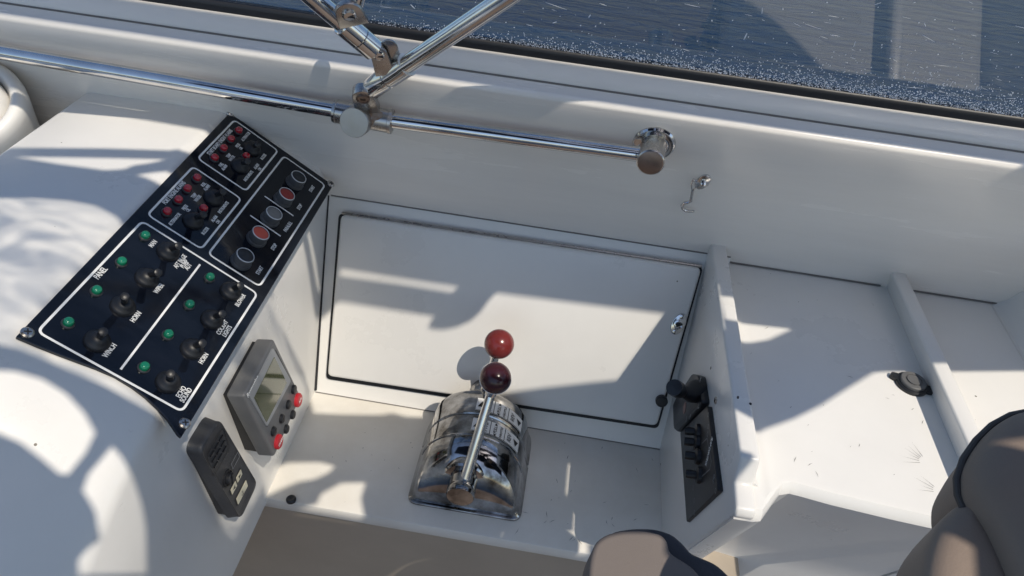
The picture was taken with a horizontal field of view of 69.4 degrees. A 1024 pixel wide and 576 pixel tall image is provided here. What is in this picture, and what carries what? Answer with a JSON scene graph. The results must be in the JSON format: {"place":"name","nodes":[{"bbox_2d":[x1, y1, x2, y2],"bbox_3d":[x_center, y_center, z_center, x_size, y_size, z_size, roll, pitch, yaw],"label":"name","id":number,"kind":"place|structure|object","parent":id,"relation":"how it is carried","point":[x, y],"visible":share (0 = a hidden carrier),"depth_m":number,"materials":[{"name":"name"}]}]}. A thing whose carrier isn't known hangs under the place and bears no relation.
{"place":"outdoors","nodes":[
{"label":"outdoors","id":0,"kind":"place"},
{"bbox_2d":[0,0,1023,449],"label":"side wall","id":1,"kind":"structure","parent":0,"point":[858,194],"depth_m":0.84,"materials":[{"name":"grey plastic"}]},
{"bbox_2d":[0,44,675,174],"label":"grab rail","id":2,"kind":"object","parent":1,"relation":"attached to","point":[649,150],"visible":0.97,"depth_m":0.82,"materials":[{"name":"silver metal"}]},
{"bbox_2d":[301,0,520,137],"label":"canopy bow","id":3,"kind":"object","parent":2,"relation":"attached to","point":[362,114],"visible":1,"depth_m":0.73,"materials":[{"name":"silver metal"}]},
{"bbox_2d":[316,195,730,448],"bbox_3d":[-0.015,0.059,1.033,0.570,0.298,0.136,9,39,2],"label":"locker surround","id":4,"kind":"object","parent":1,"relation":"attached to","point":[615,431],"visible":0.14,"depth_m":1.02,"materials":[{"name":"white plastic"}]},
{"bbox_2d":[326,211,701,427],"bbox_3d":[-0.009,0.051,1.014,0.491,0.238,0.103,9,39,2],"label":"locker hatch","id":5,"kind":"object","parent":4,"relation":"attached to","point":[597,334],"visible":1,"depth_m":1.00,"materials":[{"name":"white gelcoat fiberglass"},{"name":"black rubber"},{"name":"stainless steel"}]},
{"bbox_2d":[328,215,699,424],"bbox_3d":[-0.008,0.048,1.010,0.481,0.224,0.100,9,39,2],"label":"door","id":6,"kind":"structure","parent":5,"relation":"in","point":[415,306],"depth_m":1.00,"materials":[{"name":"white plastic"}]},
{"bbox_2d":[140,0,1023,128],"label":"windscreen","id":7,"kind":"object","parent":1,"relation":"on","point":[797,88],"visible":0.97,"depth_m":0.81,"materials":[{"name":"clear glass"}]},
{"bbox_2d":[680,174,710,212],"bbox_3d":[0.216,-0.111,0.873,0.024,0.059,0.018,-1,40,-9],"label":"cabin hook","id":8,"kind":"object","parent":1,"relation":"hanging from","point":[702,181],"visible":1,"depth_m":0.86,"materials":[{"name":"silver metal"}]},
{"bbox_2d":[688,263,958,575],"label":"tray","id":9,"kind":"object","parent":1,"relation":"attached to","point":[859,459],"visible":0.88,"depth_m":0.80,"materials":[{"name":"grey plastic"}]},
{"bbox_2d":[889,371,932,396],"bbox_3d":[0.445,0.105,0.822,0.035,0.009,0.039,-8,41,-18],"label":"socket cap","id":10,"kind":"object","parent":9,"relation":"on","point":[912,384],"visible":1,"depth_m":0.82,"materials":[{"name":"black plastic"}]},
{"bbox_2d":[887,272,978,458],"bbox_3d":[0.465,0.121,0.800,0.020,0.045,0.445,9,39,2],"label":"partition","id":11,"kind":"object","parent":1,"relation":"attached to","point":[959,423],"visible":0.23,"depth_m":0.82,"materials":[{"name":"white plastic"}]},
{"bbox_2d":[882,292,1023,575],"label":"side tray","id":12,"kind":"object","parent":1,"relation":"attached to","point":[983,357],"visible":0.18,"depth_m":0.88,"materials":[{"name":"white plastic"}]},
{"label":"dash shelf","id":13,"kind":"structure","parent":1,"relation":"attached to","visible":0},
{"bbox_2d":[0,65,39,154],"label":"compass pod","id":14,"kind":"object","parent":13,"relation":"on","point":[18,120],"visible":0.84,"depth_m":0.86,"materials":[{"name":"white plastic"}]},
{"bbox_2d":[233,0,1023,114],"bbox_3d":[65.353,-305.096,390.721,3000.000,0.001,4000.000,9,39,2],"label":"water","id":15,"kind":"structure","parent":0,"point":[870,27],"depth_m":12.39,"materials":[{"name":"blue liquid"}]},
{"bbox_2d":[582,529,726,575],"bbox_3d":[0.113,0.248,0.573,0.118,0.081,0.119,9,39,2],"label":"companion chair","id":16,"kind":"object","parent":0,"point":[640,552],"visible":1,"depth_m":0.57,"materials":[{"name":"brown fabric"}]},
{"bbox_2d":[896,409,1023,575],"bbox_3d":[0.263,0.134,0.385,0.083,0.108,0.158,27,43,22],"label":"helm chair","id":17,"kind":"object","parent":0,"point":[977,519],"visible":1,"depth_m":0.37,"materials":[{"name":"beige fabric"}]},
{"bbox_2d":[991,304,1023,359],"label":"tray front","id":18,"kind":"object","parent":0,"point":[1008,332],"depth_m":0.92,"materials":[{"name":"white plastic"}]},
{"bbox_2d":[993,290,1023,355],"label":"tray end wall","id":19,"kind":"structure","parent":18,"relation":"on","point":[1010,311],"depth_m":0.93,"materials":[{"name":"white plastic"}]},
{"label":"cockpit floor","id":20,"kind":"structure","parent":0,"visible":0},
{"bbox_2d":[233,506,739,575],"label":"shelf front","id":21,"kind":"object","parent":20,"relation":"on","point":[282,542],"visible":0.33,"depth_m":0.99,"materials":[{"name":"beige plastic"}]},
{"bbox_2d":[0,93,327,575],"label":"helm console","id":22,"kind":"object","parent":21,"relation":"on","point":[99,475],"visible":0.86,"depth_m":0.67,"materials":[{"name":"white plastic"}]},
{"bbox_2d":[16,112,334,437],"bbox_3d":[-0.309,-0.045,0.759,0.131,0.089,0.415,9,39,2],"label":"switch panel","id":23,"kind":"object","parent":22,"relation":"attached to","point":[157,300],"visible":1,"depth_m":0.71,"materials":[{"name":"black plastic"}]},
{"bbox_2d":[186,417,255,517],"bbox_3d":[-0.294,0.185,0.757,0.026,0.150,0.069,9,39,2],"label":"winch remote","id":24,"kind":"object","parent":22,"relation":"attached to","point":[223,470],"visible":1,"depth_m":0.74,"materials":[{"name":"grey plastic"}]},
{"bbox_2d":[223,339,301,455],"bbox_3d":[-0.273,0.120,0.821,0.041,0.126,0.107,9,39,2],"label":"autopilot head","id":25,"kind":"object","parent":22,"relation":"attached to","point":[262,397],"visible":1,"depth_m":0.80},
{"bbox_2d":[265,392,661,561],"bbox_3d":[-0.054,0.249,1.006,0.545,0.020,0.203,9,39,2],"label":"shelf","id":26,"kind":"object","parent":21,"relation":"on","point":[351,459],"visible":0.66,"depth_m":0.98,"materials":[{"name":"white plastic"}]},
{"bbox_2d":[286,495,295,503],"bbox_3d":[-0.278,0.266,0.931,0.012,0.005,0.012,9,39,2],"label":"rubber plug","id":27,"kind":"object","parent":26,"relation":"on","point":[290,499],"visible":1,"depth_m":0.93,"materials":[{"name":"black rubber"}]},
{"bbox_2d":[408,329,530,520],"bbox_3d":[-0.043,0.161,0.939,0.148,0.203,0.186,9,39,2],"label":"throttle control","id":28,"kind":"object","parent":26,"relation":"on","point":[474,457],"visible":1,"depth_m":0.93,"materials":[{"name":"silver metal"}]},
{"bbox_2d":[660,244,759,549],"bbox_3d":[0.228,0.170,0.903,0.029,0.325,0.407,9,39,2],"label":"partition","id":29,"kind":"object","parent":26,"relation":"on","point":[713,354],"visible":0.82,"depth_m":0.82,"materials":[{"name":"white plastic"}]},
{"bbox_2d":[666,374,709,431],"bbox_3d":[0.213,0.140,0.889,0.049,0.150,0.125,24,42,20],"label":"joystick panel","id":30,"kind":"object","parent":29,"relation":"attached to","point":[692,401],"visible":0.98,"depth_m":0.84,"materials":[{"name":"black plastic"}]},
{"bbox_2d":[680,406,722,521],"bbox_3d":[0.202,0.188,0.825,0.023,0.122,0.174,9,39,2],"label":"flap panel","id":31,"kind":"object","parent":29,"relation":"attached to","point":[703,486],"visible":1,"depth_m":0.80,"materials":[{"name":"black plastic"}]}
]}

